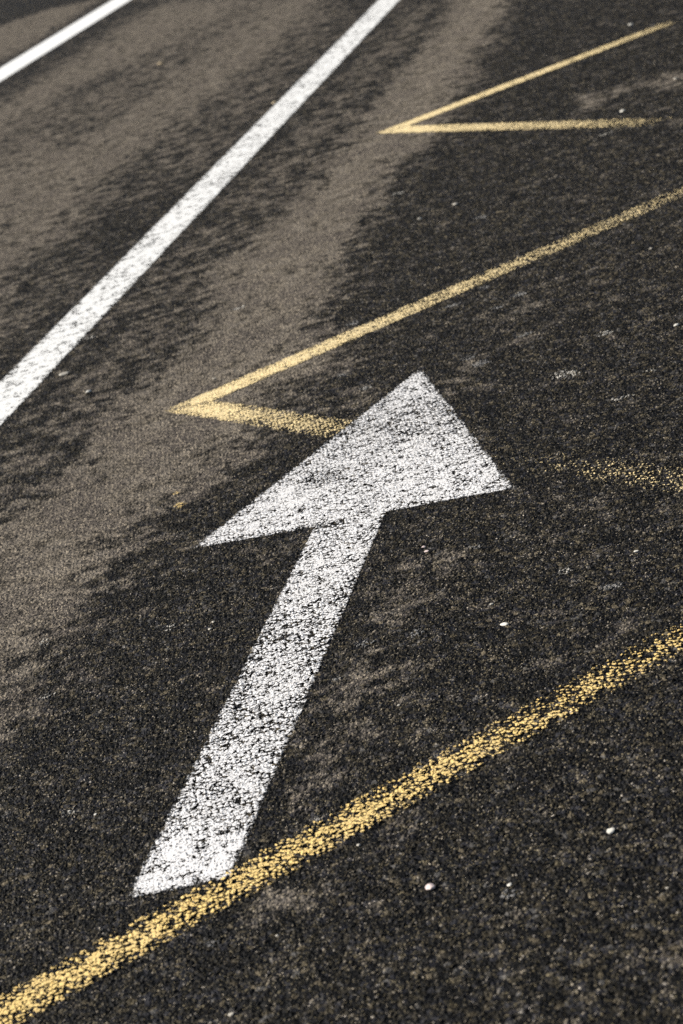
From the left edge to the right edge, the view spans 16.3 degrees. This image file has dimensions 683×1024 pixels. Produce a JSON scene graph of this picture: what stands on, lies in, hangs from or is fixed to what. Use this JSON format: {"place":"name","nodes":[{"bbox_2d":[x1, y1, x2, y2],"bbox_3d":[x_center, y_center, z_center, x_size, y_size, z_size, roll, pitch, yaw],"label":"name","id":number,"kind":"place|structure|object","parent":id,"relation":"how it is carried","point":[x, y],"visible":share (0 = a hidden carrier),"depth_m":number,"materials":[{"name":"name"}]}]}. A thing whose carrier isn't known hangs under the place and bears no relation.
{"place":"outdoors","nodes":[
{"label":"outdoors","id":0,"kind":"place"},
{"bbox_2d":[0,0,682,1023],"bbox_3d":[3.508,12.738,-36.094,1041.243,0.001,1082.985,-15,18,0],"label":"road","id":1,"kind":"structure","parent":0,"point":[306,228],"depth_m":4.90,"materials":[{"name":"black asphalt"}]},
{"bbox_2d":[0,0,128,80],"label":"lane line","id":2,"kind":"object","parent":1,"relation":"on","point":[31,55],"visible":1,"depth_m":15.85,"materials":[{"name":"white paint"}]},
{"bbox_2d":[0,0,398,424],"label":"lane line","id":3,"kind":"object","parent":1,"relation":"on","point":[147,252],"visible":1,"depth_m":8.29,"materials":[{"name":"white paint"}]},
{"bbox_2d":[311,815,322,822],"bbox_3d":[-0.038,0.458,3.568,0.034,0.001,0.033,-15,18,0],"label":"gum spot","id":4,"kind":"object","parent":1,"relation":"on","point":[317,818],"visible":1,"depth_m":3.57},
{"bbox_2d":[130,371,511,896],"bbox_3d":[0.016,0.087,4.625,0.682,0.001,2.506,-14,18,5],"label":"arrow marking","id":5,"kind":"object","parent":1,"relation":"on","point":[176,851],"visible":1,"depth_m":4.62,"materials":[{"name":"white paint"}]},
{"bbox_2d":[0,626,682,1023],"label":"zigzag chevron","id":6,"kind":"object","parent":1,"relation":"on","point":[156,932],"visible":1,"depth_m":3.47,"materials":[{"name":"yellow paint"}]},
{"bbox_2d":[354,640,374,646],"bbox_3d":[0.042,0.230,4.182,0.042,0.001,0.044,-26,21,-29],"label":"gum spot","id":7,"kind":"object","parent":1,"relation":"on","point":[364,641],"visible":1,"depth_m":4.19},
{"bbox_2d":[406,628,423,637],"bbox_3d":[0.131,0.211,4.168,0.039,0.001,0.046,3,25,44],"label":"gum spot","id":8,"kind":"object","parent":1,"relation":"on","point":[416,632],"visible":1,"depth_m":4.17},
{"bbox_2d":[169,187,682,491],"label":"zigzag chevron","id":9,"kind":"object","parent":1,"relation":"on","point":[231,387],"visible":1,"depth_m":6.11,"materials":[{"name":"yellow paint"}]},
{"bbox_2d":[425,883,434,889],"bbox_3d":[0.122,0.513,3.270,0.013,0.006,0.014,-28,22,-34],"label":"stone chip","id":10,"kind":"object","parent":1,"relation":"on","point":[430,886],"visible":1,"depth_m":3.27,"materials":[{"name":"white stone"}]},
{"bbox_2d":[471,360,491,366],"bbox_3d":[0.331,-0.355,5.696,0.056,0.001,0.053,-15,18,0],"label":"gum spot","id":11,"kind":"object","parent":1,"relation":"on","point":[479,362],"visible":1,"depth_m":5.70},
{"bbox_2d":[500,889,518,898],"bbox_3d":[0.224,0.510,3.193,0.035,0.001,0.035,-15,18,0],"label":"gum spot","id":12,"kind":"object","parent":1,"relation":"on","point":[508,895],"visible":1,"depth_m":3.19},
{"bbox_2d":[376,22,674,133],"bbox_3d":[1.162,-1.642,8.863,1.548,0.001,1.578,-25,20,-29],"label":"zigzag chevron","id":13,"kind":"object","parent":1,"relation":"on","point":[417,127],"visible":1,"depth_m":9.08,"materials":[{"name":"yellow paint"}]},
{"bbox_2d":[599,581,622,589],"bbox_3d":[0.469,0.128,4.136,0.045,0.001,0.048,-15,18,0],"label":"gum spot","id":14,"kind":"object","parent":1,"relation":"on","point":[609,587],"visible":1,"depth_m":4.14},
{"bbox_2d":[607,828,614,833],"bbox_3d":[0.370,0.440,3.287,0.011,0.005,0.015,-10,19,15],"label":"stone chip","id":15,"kind":"object","parent":1,"relation":"on","point":[610,830],"visible":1,"depth_m":3.29,"materials":[{"name":"stone"}]},
{"bbox_2d":[551,369,580,378],"bbox_3d":[0.509,-0.313,5.424,0.075,0.001,0.088,-15,18,0],"label":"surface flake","id":16,"kind":"object","parent":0,"point":[568,372],"visible":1,"depth_m":5.43,"materials":[{"name":"grey"}]}
]}

